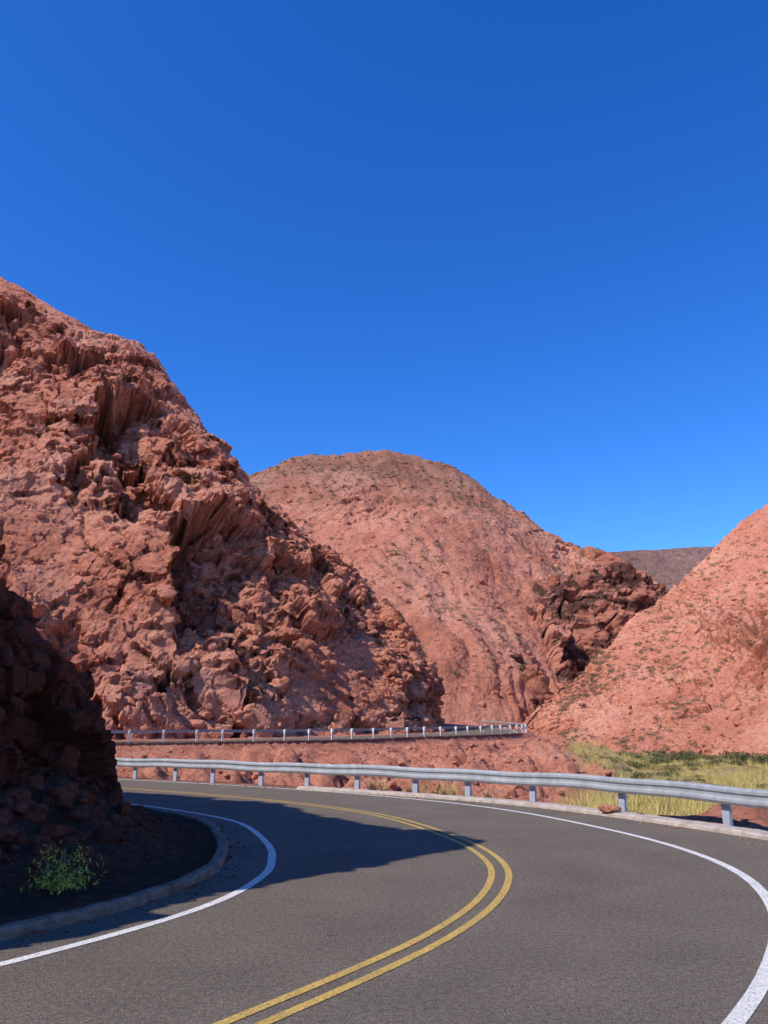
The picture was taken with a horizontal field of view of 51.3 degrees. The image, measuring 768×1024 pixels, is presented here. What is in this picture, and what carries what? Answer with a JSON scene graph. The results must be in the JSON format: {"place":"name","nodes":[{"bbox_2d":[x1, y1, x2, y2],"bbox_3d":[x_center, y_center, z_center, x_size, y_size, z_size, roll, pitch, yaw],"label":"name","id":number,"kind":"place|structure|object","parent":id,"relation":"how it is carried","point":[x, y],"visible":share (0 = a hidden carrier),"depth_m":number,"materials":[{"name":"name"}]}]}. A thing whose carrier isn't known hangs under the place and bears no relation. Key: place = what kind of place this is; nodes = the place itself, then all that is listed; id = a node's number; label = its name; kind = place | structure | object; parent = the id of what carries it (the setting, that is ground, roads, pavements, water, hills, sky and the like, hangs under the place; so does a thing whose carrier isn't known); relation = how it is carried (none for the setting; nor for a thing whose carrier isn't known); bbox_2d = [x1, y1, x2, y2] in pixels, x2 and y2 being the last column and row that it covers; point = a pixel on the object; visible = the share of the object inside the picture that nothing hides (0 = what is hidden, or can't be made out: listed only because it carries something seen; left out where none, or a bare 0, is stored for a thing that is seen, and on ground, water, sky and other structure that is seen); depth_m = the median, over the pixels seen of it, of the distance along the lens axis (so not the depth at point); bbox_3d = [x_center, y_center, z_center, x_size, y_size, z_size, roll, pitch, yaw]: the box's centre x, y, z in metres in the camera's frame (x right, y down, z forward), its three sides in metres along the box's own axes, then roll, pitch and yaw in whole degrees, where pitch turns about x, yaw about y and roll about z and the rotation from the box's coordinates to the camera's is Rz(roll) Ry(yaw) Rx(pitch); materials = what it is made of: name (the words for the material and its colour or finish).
{"place":"outdoors","nodes":[
{"label":"outdoors","id":0,"kind":"place"},
{"bbox_2d":[0,277,450,739],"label":"rocky hillside","id":1,"kind":"structure","parent":0,"point":[223,675],"depth_m":76.51,"materials":[{"name":"red stone"}]},
{"bbox_2d":[1,309,429,733],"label":"scrub","id":2,"kind":"object","parent":1,"relation":"on","point":[368,592],"visible":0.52,"depth_m":79.37,"materials":[{"name":"green plant"}]},
{"bbox_2d":[0,296,445,737],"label":"rubble","id":3,"kind":"object","parent":1,"relation":"on","point":[197,724],"visible":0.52,"depth_m":79.47,"materials":[{"name":"red stone"}]},
{"bbox_2d":[0,723,767,1023],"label":"road","id":4,"kind":"structure","parent":0,"point":[344,908],"depth_m":7.23,"materials":[{"name":"grey asphalt"}]},
{"bbox_2d":[19,824,254,944],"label":"gravel","id":5,"kind":"structure","parent":4,"relation":"on","point":[67,931],"depth_m":9.51,"materials":[{"name":"brown gravel"}]},
{"bbox_2d":[193,783,767,843],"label":"gravel","id":6,"kind":"structure","parent":4,"relation":"on","point":[482,803],"depth_m":20.08,"materials":[{"name":"brown gravel"}]},
{"bbox_2d":[0,725,767,938],"bbox_3d":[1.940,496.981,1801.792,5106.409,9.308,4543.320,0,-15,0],"label":"ground","id":7,"kind":"structure","parent":0,"point":[181,844],"depth_m":41.75,"materials":[{"name":"brown soil"}]},
{"bbox_2d":[0,579,122,792],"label":"roadside rock wall","id":8,"kind":"structure","parent":7,"relation":"on","point":[51,717],"depth_m":14.25,"materials":[{"name":"brown stone"}]},
{"bbox_2d":[21,837,106,894],"bbox_3d":[-3.454,3.786,8.592,0.766,0.562,0.757,-14,-21,42],"label":"bush","id":9,"kind":"object","parent":7,"relation":"on","point":[59,886],"visible":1,"depth_m":8.55,"materials":[{"name":"green plant"}]},
{"bbox_2d":[0,768,201,907],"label":"rubble","id":10,"kind":"object","parent":7,"relation":"on","point":[58,795],"visible":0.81,"depth_m":10.56,"materials":[{"name":"brown stone"}]},
{"bbox_2d":[0,805,228,941],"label":"kerb","id":11,"kind":"structure","parent":7,"relation":"on","point":[15,929],"depth_m":8.08,"materials":[{"name":"concrete"}]},
{"bbox_2d":[111,720,526,742],"bbox_3d":[1.044,19.020,68.945,13.213,2.944,63.204,-9,-18,30],"label":"guardrail","id":12,"kind":"object","parent":7,"relation":"on","point":[351,730],"visible":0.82,"depth_m":54.97,"materials":[{"name":"metal"}]},
{"bbox_2d":[115,733,522,745],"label":"retaining wall","id":13,"kind":"structure","parent":7,"relation":"on","point":[281,742],"depth_m":53.03,"materials":[{"name":"stone"}]},
{"bbox_2d":[119,737,614,802],"bbox_3d":[8.972,16.631,49.578,55.796,4.952,34.015,14,-21,-42],"label":"rubble","id":14,"kind":"object","parent":7,"relation":"on","point":[394,787],"visible":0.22,"depth_m":48.94,"materials":[{"name":"brown stone"}]},
{"bbox_2d":[115,757,767,825],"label":"guardrail","id":15,"kind":"object","parent":7,"relation":"on","point":[726,797],"visible":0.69,"depth_m":20.58,"materials":[{"name":"metal"}]},
{"bbox_2d":[297,786,767,839],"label":"kerb","id":16,"kind":"structure","parent":7,"relation":"on","point":[735,830],"depth_m":17.59,"materials":[{"name":"concrete"}]},
{"bbox_2d":[598,805,621,812],"bbox_3d":[4.758,6.263,16.842,0.309,0.180,0.422,14,-21,-42],"label":"boulder","id":17,"kind":"object","parent":16,"relation":"on","point":[608,808],"visible":0.99,"depth_m":16.74,"materials":[{"name":"brown stone"}]},
{"bbox_2d":[600,754,622,762],"bbox_3d":[14.374,15.936,51.564,2.069,0.685,1.625,2,-16,-9],"label":"shrub","id":18,"kind":"object","parent":7,"relation":"on","point":[614,760],"visible":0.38,"depth_m":51.59,"materials":[{"name":"green plant"}]},
{"bbox_2d":[622,766,632,771],"bbox_3d":[14.881,16.039,50.001,1.354,0.402,1.035,-6,-16,19],"label":"shrub","id":19,"kind":"object","parent":7,"relation":"on","point":[625,769],"visible":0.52,"depth_m":49.84,"materials":[{"name":"green plant"}]},
{"bbox_2d":[616,749,646,760],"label":"shrub","id":20,"kind":"object","parent":7,"relation":"on","point":[638,756],"visible":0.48,"depth_m":88.49,"materials":[{"name":"green plant"}]},
{"bbox_2d":[625,759,648,767],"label":"shrub","id":21,"kind":"object","parent":7,"relation":"on","point":[637,764],"visible":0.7,"depth_m":69.08,"materials":[{"name":"green plant"}]},
{"bbox_2d":[629,770,652,778],"bbox_3d":[15.979,16.310,49.684,1.391,0.587,2.141,-13,-20,39],"label":"shrub","id":22,"kind":"object","parent":7,"relation":"on","point":[637,774],"visible":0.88,"depth_m":49.53,"materials":[{"name":"green plant"}]},
{"bbox_2d":[639,748,670,755],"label":"shrub","id":23,"kind":"object","parent":7,"relation":"on","point":[663,751],"visible":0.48,"depth_m":94.89,"materials":[{"name":"green plant"}]},
{"bbox_2d":[554,734,767,815],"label":"grass","id":24,"kind":"structure","parent":7,"relation":"on","point":[671,803],"depth_m":45.27,"materials":[{"name":"yellow plant"}]},
{"bbox_2d":[647,754,674,762],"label":"shrub","id":25,"kind":"object","parent":7,"relation":"on","point":[660,759],"visible":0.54,"depth_m":87.24,"materials":[{"name":"green plant"}]},
{"bbox_2d":[647,751,679,760],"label":"shrub","id":26,"kind":"object","parent":7,"relation":"on","point":[655,756],"visible":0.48,"depth_m":91.03,"materials":[{"name":"green plant"}]},
{"bbox_2d":[655,770,674,776],"bbox_3d":[21.296,19.963,60.829,1.801,0.611,1.796,0,-15,1],"label":"shrub","id":27,"kind":"object","parent":7,"relation":"on","point":[659,773],"visible":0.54,"depth_m":60.82,"materials":[{"name":"green plant"}]},
{"bbox_2d":[657,762,685,771],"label":"shrub","id":28,"kind":"object","parent":7,"relation":"on","point":[669,768],"visible":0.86,"depth_m":69.53,"materials":[{"name":"green plant"}]},
{"bbox_2d":[667,748,704,757],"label":"shrub","id":29,"kind":"object","parent":7,"relation":"on","point":[681,751],"visible":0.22,"depth_m":91.82,"materials":[{"name":"green plant"}]},
{"bbox_2d":[669,750,705,760],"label":"shrub","id":30,"kind":"object","parent":7,"relation":"on","point":[684,753],"visible":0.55,"depth_m":84.27,"materials":[{"name":"green plant"}]},
{"bbox_2d":[682,761,698,765],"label":"shrub","id":31,"kind":"object","parent":7,"relation":"on","point":[691,762],"visible":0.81,"depth_m":77.14,"materials":[{"name":"green plant"}]},
{"bbox_2d":[678,752,703,760],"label":"shrub","id":32,"kind":"object","parent":7,"relation":"on","point":[693,758],"visible":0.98,"depth_m":82.92,"materials":[{"name":"green plant"}]},
{"bbox_2d":[681,776,709,783],"bbox_3d":[21.097,18.280,54.283,2.054,0.691,2.087,5,-16,-17],"label":"shrub","id":33,"kind":"object","parent":7,"relation":"on","point":[695,779],"visible":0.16,"depth_m":54.18,"materials":[{"name":"green plant"}]},
{"bbox_2d":[692,759,720,766],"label":"shrub","id":34,"kind":"object","parent":7,"relation":"on","point":[707,762],"visible":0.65,"depth_m":74.34,"materials":[{"name":"green plant"}]},
{"bbox_2d":[709,756,726,762],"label":"shrub","id":35,"kind":"object","parent":7,"relation":"on","point":[717,760],"visible":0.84,"depth_m":79.14,"materials":[{"name":"green plant"}]},
{"bbox_2d":[710,749,753,760],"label":"shrub","id":36,"kind":"object","parent":7,"relation":"on","point":[729,754],"visible":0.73,"depth_m":82.55,"materials":[{"name":"green plant"}]},
{"bbox_2d":[728,759,746,765],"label":"shrub","id":37,"kind":"object","parent":7,"relation":"on","point":[737,763],"visible":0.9,"depth_m":77.79,"materials":[{"name":"green plant"}]},
{"bbox_2d":[731,750,757,758],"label":"shrub","id":38,"kind":"object","parent":7,"relation":"on","point":[746,754],"visible":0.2,"depth_m":86.94,"materials":[{"name":"green plant"}]},
{"bbox_2d":[739,753,765,764],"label":"shrub","id":39,"kind":"object","parent":7,"relation":"on","point":[755,759],"visible":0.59,"depth_m":81.37,"materials":[{"name":"green plant"}]},
{"bbox_2d":[754,753,767,760],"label":"shrub","id":40,"kind":"object","parent":7,"relation":"on","point":[766,756],"visible":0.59,"depth_m":83.06,"materials":[{"name":"green plant"}]},
{"bbox_2d":[755,756,767,765],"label":"shrub","id":41,"kind":"object","parent":7,"relation":"on","point":[766,760],"visible":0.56,"depth_m":80.56,"materials":[{"name":"green plant"}]},
{"bbox_2d":[0,0,767,551],"label":"sky","id":42,"kind":"structure","parent":0,"point":[520,247],"materials":[{"name":"blue"}]},
{"bbox_2d":[248,450,668,728],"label":"hill","id":43,"kind":"structure","parent":0,"point":[460,705],"depth_m":191.69,"materials":[{"name":"red stone"}]},
{"bbox_2d":[252,449,667,728],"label":"rubble","id":44,"kind":"object","parent":43,"relation":"on","point":[480,638],"visible":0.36,"depth_m":205.81,"materials":[{"name":"red stone"}]},
{"bbox_2d":[251,450,668,711],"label":"scrub","id":45,"kind":"object","parent":43,"relation":"on","point":[462,615],"visible":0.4,"depth_m":215.16,"materials":[{"name":"plant"}]},
{"bbox_2d":[509,560,667,709],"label":"rock outcrop","id":46,"kind":"object","parent":43,"relation":"attached to","point":[570,612],"visible":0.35,"depth_m":180.45,"materials":[{"name":"red stone"}]},
{"bbox_2d":[363,776,715,814],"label":"grass","id":47,"kind":"structure","parent":0,"point":[631,809],"depth_m":22.47,"materials":[{"name":"yellow plant"}]},
{"bbox_2d":[518,504,767,757],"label":"scree hill","id":48,"kind":"structure","parent":0,"point":[754,625],"depth_m":121.19,"materials":[{"name":"red stone"}]},
{"bbox_2d":[513,516,767,756],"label":"rubble","id":49,"kind":"object","parent":48,"relation":"on","point":[541,727],"visible":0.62,"depth_m":122.68,"materials":[{"name":"red stone"}]},
{"bbox_2d":[553,526,767,753],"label":"scrub","id":50,"kind":"object","parent":48,"relation":"on","point":[622,675],"visible":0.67,"depth_m":127.03,"materials":[{"name":"green plant"}]},
{"bbox_2d":[611,547,714,589],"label":"distant hill","id":51,"kind":"structure","parent":0,"point":[669,567],"depth_m":602.48,"materials":[{"name":"brown stone"}]}
]}

